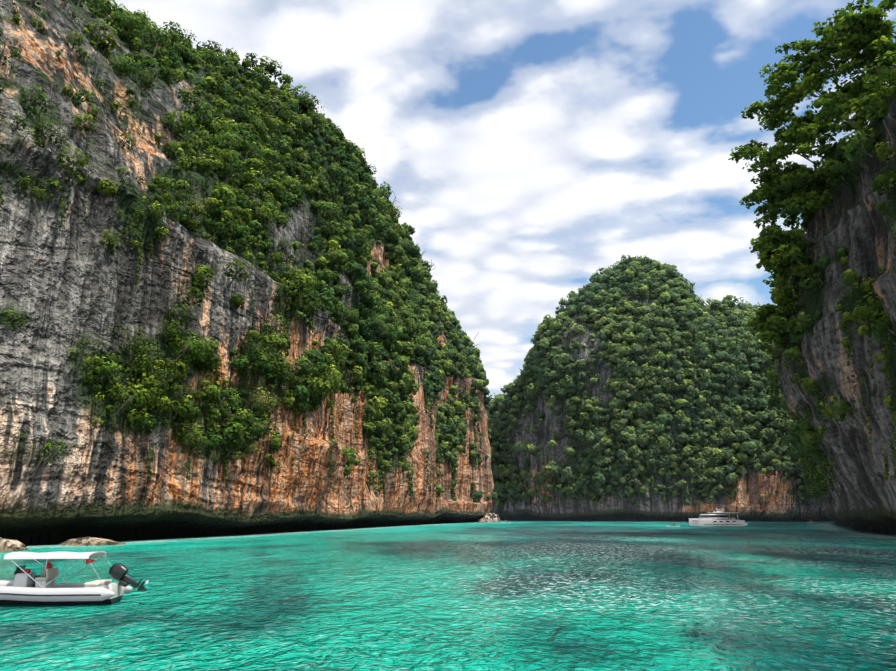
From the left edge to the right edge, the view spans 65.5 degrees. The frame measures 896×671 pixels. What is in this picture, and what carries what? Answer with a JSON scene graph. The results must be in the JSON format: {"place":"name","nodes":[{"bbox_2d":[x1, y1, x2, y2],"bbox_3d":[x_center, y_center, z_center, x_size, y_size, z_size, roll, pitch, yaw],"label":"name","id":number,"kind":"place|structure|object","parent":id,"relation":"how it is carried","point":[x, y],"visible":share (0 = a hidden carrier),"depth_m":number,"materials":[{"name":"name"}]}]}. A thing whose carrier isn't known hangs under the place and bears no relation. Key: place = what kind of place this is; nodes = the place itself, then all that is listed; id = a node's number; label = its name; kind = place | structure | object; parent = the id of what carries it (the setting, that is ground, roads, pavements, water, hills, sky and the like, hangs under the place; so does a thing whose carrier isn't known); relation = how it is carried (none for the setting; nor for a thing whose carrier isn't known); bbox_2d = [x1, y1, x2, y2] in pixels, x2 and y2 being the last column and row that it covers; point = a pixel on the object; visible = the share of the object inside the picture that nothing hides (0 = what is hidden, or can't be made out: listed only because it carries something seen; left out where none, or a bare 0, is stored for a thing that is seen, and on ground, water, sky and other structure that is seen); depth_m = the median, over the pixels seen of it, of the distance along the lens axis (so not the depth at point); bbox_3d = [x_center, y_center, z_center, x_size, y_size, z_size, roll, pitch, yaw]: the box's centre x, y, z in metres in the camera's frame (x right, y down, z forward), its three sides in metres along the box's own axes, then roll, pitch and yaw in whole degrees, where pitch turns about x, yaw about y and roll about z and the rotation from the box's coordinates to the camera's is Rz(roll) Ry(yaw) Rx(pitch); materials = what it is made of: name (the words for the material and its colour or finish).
{"place":"outdoors","nodes":[
{"label":"outdoors","id":0,"kind":"place"},
{"bbox_2d":[4,601,134,611],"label":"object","id":1,"kind":"object","parent":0,"point":[50,606],"visible":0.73,"depth_m":26.51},
{"bbox_2d":[0,0,493,545],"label":"cliff","id":2,"kind":"structure","parent":0,"point":[58,288],"depth_m":94.66,"materials":[{"name":"stone"}]},
{"bbox_2d":[0,2,489,502],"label":"hanging vines","id":3,"kind":"object","parent":2,"relation":"on","point":[440,453],"visible":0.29,"depth_m":140.04,"materials":[{"name":"green plant"}]},
{"bbox_2d":[0,0,497,501],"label":"trees","id":4,"kind":"object","parent":2,"relation":"on","point":[395,284],"depth_m":141.85,"materials":[{"name":"green plant"}]},
{"bbox_2d":[0,520,895,670],"bbox_3d":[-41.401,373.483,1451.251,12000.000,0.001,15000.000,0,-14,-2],"label":"water","id":5,"kind":"structure","parent":0,"point":[501,595],"depth_m":27.80,"materials":[{"name":"teal liquid"}]},
{"bbox_2d":[0,537,29,551],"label":"shelf rock","id":6,"kind":"object","parent":5,"relation":"in","point":[6,545],"visible":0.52,"depth_m":65.79,"materials":[{"name":"stone"}]},
{"bbox_2d":[0,551,148,604],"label":"rib boat","id":7,"kind":"object","parent":5,"relation":"in","point":[25,587],"visible":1,"depth_m":27.22,"materials":[{"name":"white plastic"}]},
{"bbox_2d":[59,537,125,545],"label":"shelf rock","id":8,"kind":"object","parent":5,"relation":"in","point":[87,541],"visible":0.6,"depth_m":77.08,"materials":[{"name":"stone"}]},
{"bbox_2d":[27,522,488,548],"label":"shore foam","id":9,"kind":"object","parent":5,"relation":"on","point":[237,535],"visible":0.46,"depth_m":110.87,"materials":[{"name":"white"}]},
{"bbox_2d":[478,518,489,522],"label":"corner boulder","id":10,"kind":"object","parent":5,"relation":"in","point":[482,520],"visible":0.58,"depth_m":265.32,"materials":[{"name":"stone"}]},
{"bbox_2d":[478,513,499,521],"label":"corner boulder","id":11,"kind":"object","parent":5,"relation":"in","point":[491,517],"visible":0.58,"depth_m":267.30,"materials":[{"name":"stone"}]},
{"bbox_2d":[689,507,747,525],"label":"yacht","id":12,"kind":"object","parent":5,"relation":"on","point":[707,520],"visible":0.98,"depth_m":192.38,"materials":[{"name":"white plastic"}]},
{"bbox_2d":[811,522,895,540],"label":"shore foam","id":13,"kind":"object","parent":5,"relation":"on","point":[846,530],"visible":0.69,"depth_m":142.80,"materials":[{"name":"white"}]},
{"bbox_2d":[110,0,895,399],"label":"sky","id":14,"kind":"structure","parent":0,"point":[529,147],"materials":[{"name":"white"}]},
{"bbox_2d":[490,273,834,521],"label":"hill","id":15,"kind":"structure","parent":0,"point":[748,504],"depth_m":301.69,"materials":[{"name":"stone"}]},
{"bbox_2d":[499,300,806,505],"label":"wall vines","id":16,"kind":"object","parent":15,"relation":"on","point":[556,438],"visible":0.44,"depth_m":301.07,"materials":[{"name":"green plant"}]},
{"bbox_2d":[487,254,820,506],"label":"hill trees","id":17,"kind":"object","parent":15,"relation":"on","point":[732,356],"depth_m":308.64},
{"bbox_2d":[772,80,895,534],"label":"cliff","id":18,"kind":"structure","parent":0,"point":[862,496],"depth_m":103.11,"materials":[{"name":"stone"}]},
{"bbox_2d":[728,0,895,368],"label":"overhang trees","id":19,"kind":"object","parent":18,"relation":"on","point":[790,195],"depth_m":113.61,"materials":[{"name":"green plant"}]},
{"bbox_2d":[753,31,895,477],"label":"shrubs","id":20,"kind":"object","parent":18,"relation":"on","point":[873,310],"depth_m":101.52,"materials":[{"name":"green plant"}]},
{"bbox_2d":[768,176,895,502],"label":"hanging vines","id":21,"kind":"object","parent":18,"relation":"on","point":[819,485],"visible":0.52,"depth_m":116.24,"materials":[{"name":"green plant"}]}
]}

